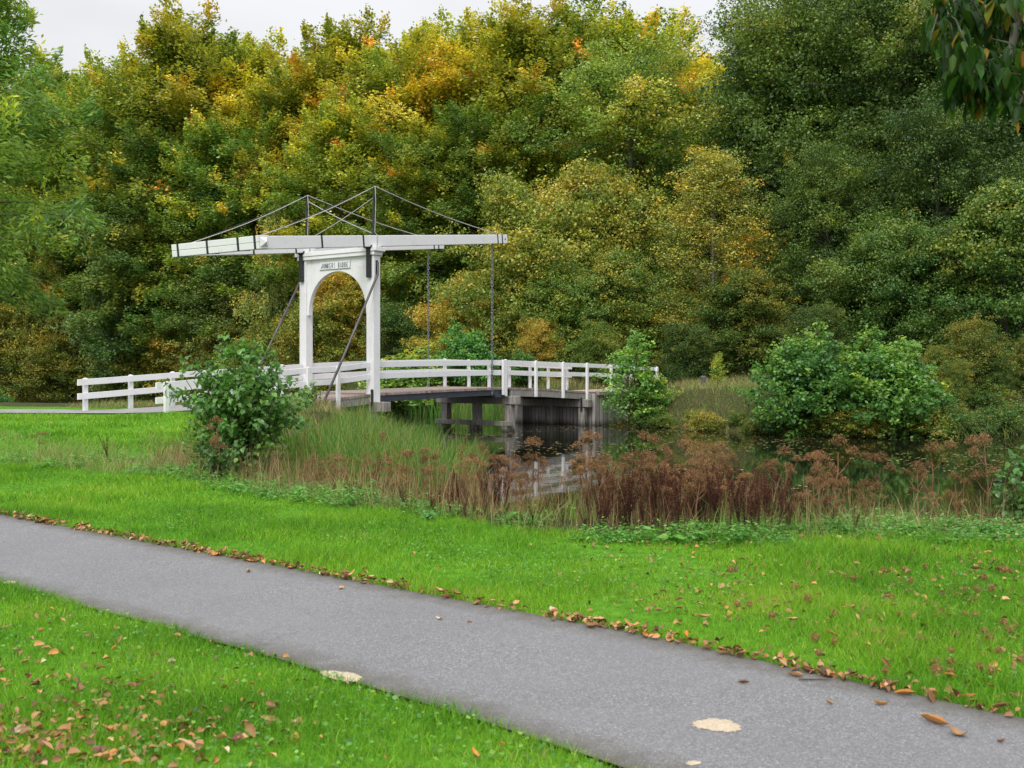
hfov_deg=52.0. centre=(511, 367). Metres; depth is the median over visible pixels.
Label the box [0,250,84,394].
weeping birch
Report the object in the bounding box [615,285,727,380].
thicket tree
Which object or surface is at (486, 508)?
dead dock
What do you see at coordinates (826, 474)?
dead umbel
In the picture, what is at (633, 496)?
dead dock
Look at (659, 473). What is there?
dead dock
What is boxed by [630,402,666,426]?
bramble mound
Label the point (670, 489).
dead dock
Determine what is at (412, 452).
dead umbel
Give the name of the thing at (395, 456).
dead umbel
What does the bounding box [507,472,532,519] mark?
dead umbel
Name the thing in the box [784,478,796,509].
dead dock
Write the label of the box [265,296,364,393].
thicket tree
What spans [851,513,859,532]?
dead dock
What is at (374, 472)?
dead umbel
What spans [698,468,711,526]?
dead dock
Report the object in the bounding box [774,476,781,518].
dead dock
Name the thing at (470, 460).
dead umbel
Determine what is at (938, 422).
bramble mound
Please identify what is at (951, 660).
chestnut burr
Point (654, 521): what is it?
dead dock
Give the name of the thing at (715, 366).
young sapling
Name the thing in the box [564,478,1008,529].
sedge
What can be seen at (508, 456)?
dead dock
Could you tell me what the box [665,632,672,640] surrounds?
fallen leaf
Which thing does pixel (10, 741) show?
fallen leaf
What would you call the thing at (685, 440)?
dead umbel
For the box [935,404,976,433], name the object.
bramble mound
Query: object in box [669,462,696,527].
dead umbel
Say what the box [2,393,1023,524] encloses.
water
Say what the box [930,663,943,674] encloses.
chestnut burr
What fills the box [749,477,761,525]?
dead dock
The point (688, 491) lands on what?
dead umbel
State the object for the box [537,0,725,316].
beech tree
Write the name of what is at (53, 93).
beech tree
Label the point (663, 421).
bramble mound
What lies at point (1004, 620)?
chestnut burr
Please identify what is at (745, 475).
dead umbel
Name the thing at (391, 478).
dead umbel
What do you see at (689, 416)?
bramble mound
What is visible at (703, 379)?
stone post
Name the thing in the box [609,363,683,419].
bank bush
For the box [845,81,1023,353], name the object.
oak tree
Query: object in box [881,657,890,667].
fallen leaf
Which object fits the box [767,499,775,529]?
dead dock
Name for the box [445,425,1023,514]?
floating leaves
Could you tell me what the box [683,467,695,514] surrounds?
dead dock
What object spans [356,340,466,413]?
bank bush
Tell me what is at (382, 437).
dead umbel
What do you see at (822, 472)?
dead umbel
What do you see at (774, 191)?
oak tree
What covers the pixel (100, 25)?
sky
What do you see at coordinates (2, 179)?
beech tree
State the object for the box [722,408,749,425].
bramble mound
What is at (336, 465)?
dead umbel
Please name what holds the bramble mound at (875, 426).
on the ground at (716, 400)
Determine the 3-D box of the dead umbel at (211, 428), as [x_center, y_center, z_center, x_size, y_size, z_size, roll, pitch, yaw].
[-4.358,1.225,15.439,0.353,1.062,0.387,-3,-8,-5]
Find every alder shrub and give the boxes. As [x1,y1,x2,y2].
[161,331,313,476]
[198,438,238,479]
[294,381,321,409]
[985,445,1023,527]
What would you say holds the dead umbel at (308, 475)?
on the ground at (716, 400)
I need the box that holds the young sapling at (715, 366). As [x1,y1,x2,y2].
[709,351,727,385]
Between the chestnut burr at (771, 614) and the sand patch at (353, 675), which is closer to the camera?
the sand patch at (353, 675)
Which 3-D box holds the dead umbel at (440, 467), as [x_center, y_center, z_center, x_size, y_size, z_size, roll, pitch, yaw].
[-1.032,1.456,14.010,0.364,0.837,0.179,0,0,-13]
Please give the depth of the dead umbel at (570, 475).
12.84 m
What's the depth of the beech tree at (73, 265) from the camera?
100.49 m
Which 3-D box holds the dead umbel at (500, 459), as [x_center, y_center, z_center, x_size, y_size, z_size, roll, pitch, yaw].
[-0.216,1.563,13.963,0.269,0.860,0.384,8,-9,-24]
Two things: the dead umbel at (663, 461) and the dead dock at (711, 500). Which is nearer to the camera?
the dead dock at (711, 500)
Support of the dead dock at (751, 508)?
on the ground at (716, 400)
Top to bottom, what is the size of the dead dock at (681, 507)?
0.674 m
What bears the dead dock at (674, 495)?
on the ground at (716, 400)
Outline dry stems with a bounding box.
[135,428,1023,533]
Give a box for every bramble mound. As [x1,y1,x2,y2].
[608,419,633,426]
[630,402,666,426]
[644,412,679,428]
[681,408,699,422]
[682,408,727,431]
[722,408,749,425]
[734,417,768,433]
[738,402,810,433]
[780,411,826,435]
[806,404,873,436]
[836,404,899,438]
[848,398,902,433]
[877,410,929,435]
[899,404,959,439]
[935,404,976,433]
[943,383,969,404]
[949,403,973,416]
[955,411,1002,436]
[963,388,1014,411]
[969,407,1001,434]
[973,379,1022,402]
[977,400,1023,434]
[992,402,1022,423]
[1016,403,1023,428]
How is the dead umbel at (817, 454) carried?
on the ground at (716, 400)
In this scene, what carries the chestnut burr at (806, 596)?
on the ground at (716, 400)
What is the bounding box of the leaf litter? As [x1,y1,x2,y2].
[0,510,1023,767]
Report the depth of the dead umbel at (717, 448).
13.03 m
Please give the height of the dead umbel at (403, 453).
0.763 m
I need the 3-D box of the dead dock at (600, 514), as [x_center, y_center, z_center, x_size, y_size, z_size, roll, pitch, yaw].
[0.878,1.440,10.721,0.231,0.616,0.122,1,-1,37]
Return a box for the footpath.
[0,404,194,412]
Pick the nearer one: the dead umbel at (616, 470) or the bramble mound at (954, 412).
the dead umbel at (616, 470)
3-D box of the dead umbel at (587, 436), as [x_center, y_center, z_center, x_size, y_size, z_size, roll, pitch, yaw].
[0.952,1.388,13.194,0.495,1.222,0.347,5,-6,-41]
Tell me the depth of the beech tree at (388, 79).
84.65 m
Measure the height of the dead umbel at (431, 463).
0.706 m
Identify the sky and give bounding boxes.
[0,0,782,88]
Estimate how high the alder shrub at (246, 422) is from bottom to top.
2.396 m
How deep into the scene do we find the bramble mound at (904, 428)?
38.62 m
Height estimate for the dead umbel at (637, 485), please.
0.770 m
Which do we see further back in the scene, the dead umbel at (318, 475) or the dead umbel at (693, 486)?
the dead umbel at (318, 475)
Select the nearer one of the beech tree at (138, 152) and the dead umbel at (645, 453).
the dead umbel at (645, 453)
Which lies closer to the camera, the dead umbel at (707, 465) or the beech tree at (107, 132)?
the dead umbel at (707, 465)
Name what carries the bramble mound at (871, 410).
on the ground at (716, 400)
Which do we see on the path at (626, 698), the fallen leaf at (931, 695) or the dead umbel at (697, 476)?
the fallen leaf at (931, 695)
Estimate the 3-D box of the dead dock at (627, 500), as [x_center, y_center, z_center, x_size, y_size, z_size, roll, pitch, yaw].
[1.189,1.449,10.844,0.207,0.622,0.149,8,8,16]
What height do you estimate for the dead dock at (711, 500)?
0.796 m
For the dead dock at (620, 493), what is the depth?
11.42 m
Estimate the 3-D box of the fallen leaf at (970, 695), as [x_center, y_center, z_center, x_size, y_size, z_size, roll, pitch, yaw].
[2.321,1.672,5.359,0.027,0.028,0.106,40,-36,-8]
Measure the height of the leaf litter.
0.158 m
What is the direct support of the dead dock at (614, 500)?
on the ground at (716, 400)
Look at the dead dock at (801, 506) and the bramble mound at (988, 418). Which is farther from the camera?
the bramble mound at (988, 418)
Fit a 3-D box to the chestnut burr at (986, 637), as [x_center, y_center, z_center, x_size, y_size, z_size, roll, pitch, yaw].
[2.922,1.655,6.427,0.079,0.082,0.068,0,0,-8]
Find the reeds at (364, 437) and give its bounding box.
[273,395,500,502]
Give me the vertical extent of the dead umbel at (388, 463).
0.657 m
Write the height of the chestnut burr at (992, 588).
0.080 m
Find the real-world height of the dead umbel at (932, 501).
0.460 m
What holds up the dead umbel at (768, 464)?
on the ground at (716, 400)
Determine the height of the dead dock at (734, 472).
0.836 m
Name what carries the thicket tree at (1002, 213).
on the ground at (716, 400)
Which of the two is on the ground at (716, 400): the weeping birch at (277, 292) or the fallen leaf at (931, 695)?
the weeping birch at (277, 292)
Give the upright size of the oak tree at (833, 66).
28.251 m
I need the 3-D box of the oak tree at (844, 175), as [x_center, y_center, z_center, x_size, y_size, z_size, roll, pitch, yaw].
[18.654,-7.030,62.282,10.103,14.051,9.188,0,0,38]
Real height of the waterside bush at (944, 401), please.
2.518 m
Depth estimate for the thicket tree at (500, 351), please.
60.59 m
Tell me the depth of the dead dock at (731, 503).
10.53 m
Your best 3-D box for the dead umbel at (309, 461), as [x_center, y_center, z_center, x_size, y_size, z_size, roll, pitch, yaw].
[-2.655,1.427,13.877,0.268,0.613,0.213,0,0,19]
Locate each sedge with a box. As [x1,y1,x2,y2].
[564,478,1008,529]
[947,388,1023,438]
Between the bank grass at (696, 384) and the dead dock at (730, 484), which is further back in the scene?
the bank grass at (696, 384)
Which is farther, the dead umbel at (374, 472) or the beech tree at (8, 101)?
the beech tree at (8, 101)
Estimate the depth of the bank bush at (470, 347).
58.39 m
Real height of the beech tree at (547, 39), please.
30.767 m
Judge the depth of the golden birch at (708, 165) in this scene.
61.28 m
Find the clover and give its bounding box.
[0,501,1023,767]
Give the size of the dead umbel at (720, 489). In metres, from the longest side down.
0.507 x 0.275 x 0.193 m
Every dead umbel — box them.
[32,431,48,454]
[204,415,227,475]
[300,466,314,491]
[304,453,321,489]
[314,473,326,485]
[321,453,338,485]
[330,455,343,481]
[334,457,350,482]
[354,452,371,478]
[359,459,374,495]
[368,453,383,494]
[370,461,384,488]
[378,434,392,487]
[382,455,400,494]
[384,447,402,467]
[387,469,399,485]
[394,473,409,496]
[398,448,413,492]
[401,448,426,497]
[417,465,432,500]
[419,453,439,493]
[419,456,437,478]
[424,446,446,493]
[437,479,454,500]
[451,444,470,486]
[452,457,478,509]
[466,452,483,507]
[466,471,479,501]
[467,441,493,490]
[479,461,494,504]
[491,453,506,505]
[498,457,519,511]
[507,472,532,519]
[508,454,525,510]
[513,479,527,506]
[520,463,539,511]
[522,453,540,508]
[524,436,550,507]
[558,470,578,515]
[567,454,592,518]
[571,453,597,513]
[572,430,602,493]
[577,468,594,494]
[589,450,617,506]
[590,457,619,527]
[598,459,617,475]
[607,453,631,525]
[618,453,639,522]
[625,449,655,503]
[630,465,649,524]
[637,430,668,472]
[637,456,659,527]
[637,462,645,521]
[641,462,656,526]
[650,444,670,492]
[654,461,670,484]
[656,486,667,524]
[659,486,672,520]
[661,450,678,461]
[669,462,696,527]
[677,448,704,527]
[678,438,706,522]
[684,448,717,525]
[684,462,714,526]
[694,452,727,483]
[694,457,720,479]
[700,441,737,479]
[701,449,731,473]
[702,462,727,494]
[711,452,733,482]
[711,485,726,504]
[733,472,758,524]
[750,458,777,496]
[757,463,773,520]
[769,446,802,504]
[790,492,809,530]
[796,477,818,509]
[802,470,825,511]
[803,449,834,517]
[808,464,833,508]
[811,450,831,528]
[821,477,846,523]
[824,433,859,506]
[833,480,857,516]
[852,486,874,514]
[855,479,875,526]
[858,451,897,511]
[870,493,892,514]
[900,460,933,514]
[912,440,957,514]
[921,492,942,519]
[942,471,970,528]
[947,490,969,516]
[964,432,997,519]
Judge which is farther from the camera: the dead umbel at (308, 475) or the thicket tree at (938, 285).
the thicket tree at (938, 285)
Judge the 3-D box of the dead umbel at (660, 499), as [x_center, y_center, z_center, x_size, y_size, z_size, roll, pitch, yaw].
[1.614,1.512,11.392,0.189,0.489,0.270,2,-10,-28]
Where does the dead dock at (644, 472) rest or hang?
on the ground at (716, 400)
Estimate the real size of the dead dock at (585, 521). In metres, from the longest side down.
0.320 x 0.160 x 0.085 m
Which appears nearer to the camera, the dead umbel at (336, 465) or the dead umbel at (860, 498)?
the dead umbel at (860, 498)
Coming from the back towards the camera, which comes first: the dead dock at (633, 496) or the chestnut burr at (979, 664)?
the dead dock at (633, 496)
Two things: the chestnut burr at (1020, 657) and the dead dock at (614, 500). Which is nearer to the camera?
the chestnut burr at (1020, 657)
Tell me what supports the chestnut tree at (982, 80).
on the ground at (716, 400)
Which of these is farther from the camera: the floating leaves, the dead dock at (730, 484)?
the floating leaves
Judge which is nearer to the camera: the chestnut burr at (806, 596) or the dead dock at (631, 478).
the chestnut burr at (806, 596)
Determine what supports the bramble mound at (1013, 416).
on the ground at (716, 400)
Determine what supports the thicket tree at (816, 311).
on the ground at (716, 400)
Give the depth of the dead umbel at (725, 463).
13.28 m
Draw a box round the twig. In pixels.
[799,679,830,679]
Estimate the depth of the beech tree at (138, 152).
91.72 m
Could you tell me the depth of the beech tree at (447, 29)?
93.06 m
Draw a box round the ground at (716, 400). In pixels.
[0,322,1023,767]
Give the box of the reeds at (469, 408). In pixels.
[334,359,507,420]
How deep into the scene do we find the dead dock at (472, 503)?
11.83 m
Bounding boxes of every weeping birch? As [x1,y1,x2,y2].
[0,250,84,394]
[51,181,182,395]
[228,202,316,364]
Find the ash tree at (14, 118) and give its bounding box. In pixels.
[0,0,108,329]
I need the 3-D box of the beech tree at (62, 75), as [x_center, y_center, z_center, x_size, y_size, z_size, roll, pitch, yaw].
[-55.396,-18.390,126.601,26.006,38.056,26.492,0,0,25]
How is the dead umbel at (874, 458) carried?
on the ground at (716, 400)
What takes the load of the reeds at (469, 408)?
on the ground at (716, 400)
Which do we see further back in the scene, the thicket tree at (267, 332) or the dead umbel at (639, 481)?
the thicket tree at (267, 332)
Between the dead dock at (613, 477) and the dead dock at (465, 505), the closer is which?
the dead dock at (465, 505)
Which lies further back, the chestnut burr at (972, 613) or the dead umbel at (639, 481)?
the dead umbel at (639, 481)
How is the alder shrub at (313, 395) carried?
on the ground at (716, 400)
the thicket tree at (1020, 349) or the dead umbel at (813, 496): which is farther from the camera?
the thicket tree at (1020, 349)
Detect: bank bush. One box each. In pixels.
[0,390,15,401]
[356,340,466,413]
[430,318,503,386]
[507,347,543,386]
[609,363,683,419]
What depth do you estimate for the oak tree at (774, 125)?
90.96 m
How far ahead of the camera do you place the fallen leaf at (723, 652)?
6.20 m
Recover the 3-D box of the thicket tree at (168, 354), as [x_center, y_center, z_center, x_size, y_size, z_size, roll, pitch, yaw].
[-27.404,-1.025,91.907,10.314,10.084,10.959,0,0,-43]
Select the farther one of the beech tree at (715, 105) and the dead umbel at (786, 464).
the beech tree at (715, 105)
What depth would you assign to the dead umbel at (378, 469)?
14.50 m
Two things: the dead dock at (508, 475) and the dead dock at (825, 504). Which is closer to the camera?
the dead dock at (825, 504)
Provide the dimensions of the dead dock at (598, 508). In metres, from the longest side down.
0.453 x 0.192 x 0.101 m
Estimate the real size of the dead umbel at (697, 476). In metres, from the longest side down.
0.922 x 0.350 x 0.319 m
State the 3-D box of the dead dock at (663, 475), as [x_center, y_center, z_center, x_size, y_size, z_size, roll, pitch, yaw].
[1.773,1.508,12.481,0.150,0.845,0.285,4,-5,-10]
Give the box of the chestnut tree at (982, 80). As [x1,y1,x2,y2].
[917,0,1023,134]
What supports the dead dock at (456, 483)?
on the ground at (716, 400)
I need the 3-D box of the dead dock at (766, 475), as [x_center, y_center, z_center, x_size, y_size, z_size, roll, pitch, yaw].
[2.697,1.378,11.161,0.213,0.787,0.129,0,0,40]
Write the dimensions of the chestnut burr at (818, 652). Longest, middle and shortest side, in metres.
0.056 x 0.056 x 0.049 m
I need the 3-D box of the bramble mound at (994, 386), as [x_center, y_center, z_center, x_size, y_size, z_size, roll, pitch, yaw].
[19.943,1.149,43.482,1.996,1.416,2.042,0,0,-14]
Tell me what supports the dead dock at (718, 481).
on the ground at (716, 400)
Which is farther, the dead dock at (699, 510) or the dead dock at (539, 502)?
the dead dock at (539, 502)
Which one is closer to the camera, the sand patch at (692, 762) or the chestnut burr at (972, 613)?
the sand patch at (692, 762)
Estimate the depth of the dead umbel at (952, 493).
12.61 m
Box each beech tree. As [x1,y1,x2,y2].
[0,55,136,370]
[0,71,89,311]
[0,75,42,305]
[0,171,119,391]
[0,200,71,389]
[2,44,92,364]
[5,72,96,221]
[8,35,219,374]
[48,0,269,375]
[48,113,234,395]
[122,104,309,365]
[137,26,313,344]
[165,19,287,128]
[189,39,387,353]
[230,91,421,365]
[233,2,418,300]
[291,18,499,354]
[341,111,516,360]
[366,4,490,335]
[393,0,586,335]
[399,86,573,344]
[411,0,641,277]
[515,0,709,245]
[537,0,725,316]
[607,3,756,346]
[678,49,766,257]
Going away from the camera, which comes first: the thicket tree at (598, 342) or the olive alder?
the thicket tree at (598, 342)
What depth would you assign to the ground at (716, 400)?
7.52 m
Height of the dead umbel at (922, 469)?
1.360 m
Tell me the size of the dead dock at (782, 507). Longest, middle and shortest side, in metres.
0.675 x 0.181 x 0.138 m
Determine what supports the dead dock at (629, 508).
on the ground at (716, 400)
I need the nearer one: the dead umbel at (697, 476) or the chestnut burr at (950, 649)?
the chestnut burr at (950, 649)
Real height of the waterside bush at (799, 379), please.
5.033 m
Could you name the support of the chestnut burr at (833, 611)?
on the ground at (716, 400)
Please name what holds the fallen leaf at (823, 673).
on the path at (626, 698)
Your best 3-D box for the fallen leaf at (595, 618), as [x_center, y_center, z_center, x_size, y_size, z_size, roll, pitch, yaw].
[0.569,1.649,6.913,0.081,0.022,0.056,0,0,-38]
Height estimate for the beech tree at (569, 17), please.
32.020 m
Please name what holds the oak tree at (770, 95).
on the ground at (716, 400)
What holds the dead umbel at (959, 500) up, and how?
on the ground at (716, 400)
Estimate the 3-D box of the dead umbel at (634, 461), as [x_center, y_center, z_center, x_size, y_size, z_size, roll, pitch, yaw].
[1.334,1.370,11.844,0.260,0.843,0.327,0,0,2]
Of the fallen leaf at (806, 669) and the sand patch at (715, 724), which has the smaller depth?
the sand patch at (715, 724)
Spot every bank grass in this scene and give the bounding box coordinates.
[66,393,364,445]
[451,367,889,437]
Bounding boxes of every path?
[0,514,1023,767]
[572,373,663,391]
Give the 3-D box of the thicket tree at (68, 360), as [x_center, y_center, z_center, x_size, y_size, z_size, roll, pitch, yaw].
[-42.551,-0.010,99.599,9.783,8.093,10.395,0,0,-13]
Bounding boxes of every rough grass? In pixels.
[0,426,263,482]
[1,428,1023,543]
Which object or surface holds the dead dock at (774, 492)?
on the ground at (716, 400)
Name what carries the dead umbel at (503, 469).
on the ground at (716, 400)
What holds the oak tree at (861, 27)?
on the ground at (716, 400)
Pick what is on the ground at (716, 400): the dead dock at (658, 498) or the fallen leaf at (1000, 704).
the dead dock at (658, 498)
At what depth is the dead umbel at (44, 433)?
18.98 m
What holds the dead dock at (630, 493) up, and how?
on the ground at (716, 400)
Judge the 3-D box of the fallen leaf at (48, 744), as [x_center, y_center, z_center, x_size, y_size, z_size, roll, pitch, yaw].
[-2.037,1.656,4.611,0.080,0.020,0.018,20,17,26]
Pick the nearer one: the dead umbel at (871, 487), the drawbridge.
the dead umbel at (871, 487)
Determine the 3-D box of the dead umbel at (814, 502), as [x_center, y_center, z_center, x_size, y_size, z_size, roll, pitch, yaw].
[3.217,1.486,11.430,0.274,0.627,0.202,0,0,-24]
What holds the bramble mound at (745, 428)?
on the ground at (716, 400)
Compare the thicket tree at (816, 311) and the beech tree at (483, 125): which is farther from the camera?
the beech tree at (483, 125)
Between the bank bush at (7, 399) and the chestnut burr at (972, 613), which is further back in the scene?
the bank bush at (7, 399)
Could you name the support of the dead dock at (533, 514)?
on the ground at (716, 400)
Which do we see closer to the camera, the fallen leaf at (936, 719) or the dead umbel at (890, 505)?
the fallen leaf at (936, 719)
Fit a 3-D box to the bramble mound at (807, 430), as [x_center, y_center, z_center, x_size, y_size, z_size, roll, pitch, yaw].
[11.304,2.224,39.940,2.073,1.183,1.695,0,0,32]
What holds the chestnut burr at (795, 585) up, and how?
on the ground at (716, 400)
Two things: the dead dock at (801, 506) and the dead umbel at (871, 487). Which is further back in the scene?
the dead umbel at (871, 487)
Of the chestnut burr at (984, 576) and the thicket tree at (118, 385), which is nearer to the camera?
the chestnut burr at (984, 576)
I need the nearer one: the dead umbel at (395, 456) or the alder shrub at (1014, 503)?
the alder shrub at (1014, 503)
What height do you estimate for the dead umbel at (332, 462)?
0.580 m
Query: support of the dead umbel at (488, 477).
on the ground at (716, 400)
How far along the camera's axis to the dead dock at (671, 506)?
10.65 m
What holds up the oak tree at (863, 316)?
on the ground at (716, 400)
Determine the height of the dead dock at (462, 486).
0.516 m
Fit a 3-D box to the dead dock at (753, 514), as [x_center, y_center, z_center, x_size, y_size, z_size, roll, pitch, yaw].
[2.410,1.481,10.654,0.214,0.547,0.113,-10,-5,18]
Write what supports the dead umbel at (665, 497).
on the ground at (716, 400)
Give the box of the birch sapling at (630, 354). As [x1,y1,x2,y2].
[592,330,668,425]
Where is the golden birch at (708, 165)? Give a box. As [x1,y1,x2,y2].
[631,144,793,366]
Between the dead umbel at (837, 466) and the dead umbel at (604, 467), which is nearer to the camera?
the dead umbel at (604, 467)
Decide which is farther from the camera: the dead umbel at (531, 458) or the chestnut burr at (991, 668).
the dead umbel at (531, 458)
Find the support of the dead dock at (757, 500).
on the ground at (716, 400)
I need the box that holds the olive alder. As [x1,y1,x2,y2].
[152,239,267,375]
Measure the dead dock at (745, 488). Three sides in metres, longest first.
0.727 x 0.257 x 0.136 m
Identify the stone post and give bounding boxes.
[701,376,705,386]
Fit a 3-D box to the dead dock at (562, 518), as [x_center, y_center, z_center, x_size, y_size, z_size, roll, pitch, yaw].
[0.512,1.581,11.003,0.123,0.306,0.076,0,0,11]
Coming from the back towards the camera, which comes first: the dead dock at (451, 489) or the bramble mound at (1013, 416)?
the bramble mound at (1013, 416)
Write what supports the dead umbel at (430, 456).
on the ground at (716, 400)
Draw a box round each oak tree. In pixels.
[503,22,746,333]
[671,0,892,353]
[675,0,917,336]
[679,0,913,296]
[740,128,899,349]
[740,170,844,349]
[744,1,937,300]
[753,0,1021,333]
[843,265,895,358]
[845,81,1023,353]
[850,0,1023,340]
[920,26,1023,338]
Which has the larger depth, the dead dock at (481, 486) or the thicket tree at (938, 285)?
the thicket tree at (938, 285)
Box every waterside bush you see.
[728,318,869,437]
[826,320,958,438]
[913,377,974,432]
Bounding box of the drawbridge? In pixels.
[77,186,657,431]
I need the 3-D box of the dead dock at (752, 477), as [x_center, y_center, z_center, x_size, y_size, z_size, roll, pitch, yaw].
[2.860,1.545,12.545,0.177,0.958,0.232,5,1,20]
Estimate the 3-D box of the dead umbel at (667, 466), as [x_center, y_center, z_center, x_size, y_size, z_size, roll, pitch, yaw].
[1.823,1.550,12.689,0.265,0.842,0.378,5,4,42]
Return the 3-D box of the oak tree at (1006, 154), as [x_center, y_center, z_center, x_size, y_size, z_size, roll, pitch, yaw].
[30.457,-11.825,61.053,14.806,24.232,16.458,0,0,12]
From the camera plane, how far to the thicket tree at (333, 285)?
78.19 m
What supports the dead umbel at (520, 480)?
on the ground at (716, 400)
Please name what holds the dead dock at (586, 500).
on the ground at (716, 400)
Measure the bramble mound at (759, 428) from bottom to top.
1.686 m
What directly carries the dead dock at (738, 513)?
on the ground at (716, 400)
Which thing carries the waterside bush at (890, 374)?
on the ground at (716, 400)
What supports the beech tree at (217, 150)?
on the ground at (716, 400)
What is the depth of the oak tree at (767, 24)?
67.96 m
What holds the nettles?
on the ground at (716, 400)
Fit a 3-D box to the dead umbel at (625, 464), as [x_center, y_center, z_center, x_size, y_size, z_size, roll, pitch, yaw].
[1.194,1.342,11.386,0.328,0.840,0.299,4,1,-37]
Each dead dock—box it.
[99,435,108,461]
[397,486,407,506]
[428,490,435,506]
[430,495,437,509]
[447,488,454,510]
[448,474,452,500]
[452,463,462,504]
[457,472,465,500]
[458,489,469,515]
[471,491,479,511]
[475,467,489,505]
[479,479,488,508]
[481,496,490,515]
[492,456,505,510]
[497,470,505,512]
[501,455,515,502]
[502,456,521,506]
[528,505,535,521]
[537,500,544,517]
[550,489,562,515]
[556,504,564,528]
[575,505,588,531]
[579,470,593,525]
[590,479,608,532]
[592,464,602,519]
[595,490,605,519]
[596,458,608,493]
[601,469,609,520]
[602,488,616,530]
[604,481,614,530]
[608,465,620,501]
[608,477,617,521]
[610,470,631,528]
[617,472,628,523]
[620,461,642,517]
[620,482,637,529]
[622,503,632,531]
[624,462,641,533]
[626,472,646,527]
[635,483,645,526]
[638,453,655,492]
[639,466,654,527]
[649,466,671,530]
[649,502,660,531]
[653,466,664,516]
[655,462,663,498]
[656,460,667,493]
[660,473,671,523]
[665,465,679,518]
[666,456,679,494]
[667,470,678,527]
[668,457,683,532]
[668,485,680,534]
[671,463,691,515]
[673,473,690,531]
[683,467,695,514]
[689,487,701,529]
[692,465,707,515]
[693,499,701,528]
[695,481,703,514]
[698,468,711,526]
[702,459,721,515]
[702,466,721,524]
[703,463,723,529]
[709,482,723,524]
[724,457,742,512]
[724,467,734,517]
[725,467,745,533]
[730,477,748,531]
[735,489,757,527]
[736,470,754,509]
[737,459,758,500]
[737,478,760,536]
[745,457,758,500]
[747,489,763,525]
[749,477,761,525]
[749,482,765,530]
[758,461,775,509]
[758,473,770,521]
[763,471,779,499]
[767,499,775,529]
[768,461,790,518]
[772,467,780,503]
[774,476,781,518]
[777,476,797,533]
[783,505,792,529]
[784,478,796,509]
[785,496,794,519]
[789,484,803,519]
[798,490,804,521]
[823,490,830,527]
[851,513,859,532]
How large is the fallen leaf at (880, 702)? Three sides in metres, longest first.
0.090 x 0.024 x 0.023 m
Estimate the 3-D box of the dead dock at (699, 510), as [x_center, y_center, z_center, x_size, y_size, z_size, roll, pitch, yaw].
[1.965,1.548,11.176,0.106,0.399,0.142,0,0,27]
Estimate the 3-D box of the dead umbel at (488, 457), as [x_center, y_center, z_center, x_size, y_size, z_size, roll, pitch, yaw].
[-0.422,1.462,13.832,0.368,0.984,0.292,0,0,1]
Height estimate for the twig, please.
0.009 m
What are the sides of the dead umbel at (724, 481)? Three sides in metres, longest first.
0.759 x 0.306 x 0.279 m
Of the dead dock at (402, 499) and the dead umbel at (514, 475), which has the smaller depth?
the dead dock at (402, 499)
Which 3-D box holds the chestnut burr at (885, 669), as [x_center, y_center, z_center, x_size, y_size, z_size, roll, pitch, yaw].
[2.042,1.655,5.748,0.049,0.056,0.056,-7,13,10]
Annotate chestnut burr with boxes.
[768,610,776,618]
[791,582,799,589]
[804,593,811,601]
[810,632,820,640]
[815,649,822,655]
[831,608,838,615]
[881,666,888,674]
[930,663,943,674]
[946,657,957,667]
[947,646,955,653]
[969,611,978,617]
[975,662,985,672]
[980,572,987,581]
[980,626,989,635]
[984,633,994,642]
[986,665,996,676]
[988,585,995,593]
[993,646,1002,654]
[999,617,1008,627]
[1000,566,1007,572]
[1004,625,1012,634]
[1015,655,1023,662]
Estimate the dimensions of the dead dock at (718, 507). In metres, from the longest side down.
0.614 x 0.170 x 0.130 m
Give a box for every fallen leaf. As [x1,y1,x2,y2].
[3,739,20,743]
[15,724,24,732]
[37,744,41,755]
[42,740,53,749]
[128,748,142,759]
[178,738,197,750]
[245,722,255,736]
[261,715,279,720]
[439,594,454,597]
[471,747,479,756]
[585,622,594,626]
[591,616,604,619]
[615,625,625,628]
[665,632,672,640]
[716,650,729,653]
[787,671,804,676]
[801,667,816,671]
[817,658,823,665]
[818,670,832,676]
[873,699,887,704]
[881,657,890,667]
[893,689,915,693]
[919,713,947,724]
[927,688,934,702]
[948,723,967,735]
[960,693,975,697]
[992,702,1009,706]
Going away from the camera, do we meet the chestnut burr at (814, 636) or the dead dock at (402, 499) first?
the chestnut burr at (814, 636)
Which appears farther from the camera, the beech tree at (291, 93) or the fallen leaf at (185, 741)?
the beech tree at (291, 93)
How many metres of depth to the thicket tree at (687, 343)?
55.33 m
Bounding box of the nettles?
[0,448,1023,545]
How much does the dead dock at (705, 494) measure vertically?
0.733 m
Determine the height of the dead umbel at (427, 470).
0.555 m
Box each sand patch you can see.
[320,670,361,681]
[686,760,701,764]
[692,718,741,731]
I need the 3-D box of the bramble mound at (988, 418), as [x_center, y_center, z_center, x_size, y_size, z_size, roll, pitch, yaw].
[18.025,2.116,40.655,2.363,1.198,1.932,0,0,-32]
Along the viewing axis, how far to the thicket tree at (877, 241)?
53.94 m
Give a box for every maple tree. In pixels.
[411,163,620,377]
[527,148,693,364]
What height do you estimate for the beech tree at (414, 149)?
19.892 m
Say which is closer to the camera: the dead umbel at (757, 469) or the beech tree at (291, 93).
the dead umbel at (757, 469)
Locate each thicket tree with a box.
[0,297,73,394]
[1,324,109,395]
[88,342,162,397]
[123,306,222,397]
[173,319,247,393]
[212,312,299,396]
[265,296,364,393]
[289,272,398,379]
[351,294,435,382]
[397,266,493,379]
[458,280,529,381]
[504,256,625,379]
[511,312,573,382]
[560,243,690,373]
[567,311,635,380]
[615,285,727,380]
[650,318,729,385]
[670,261,801,374]
[772,295,866,371]
[798,202,945,370]
[840,215,1015,377]
[903,163,1023,380]
[919,342,959,389]
[933,310,1023,389]
[936,356,979,396]
[967,346,1021,396]
[1004,331,1023,391]
[1008,353,1023,391]

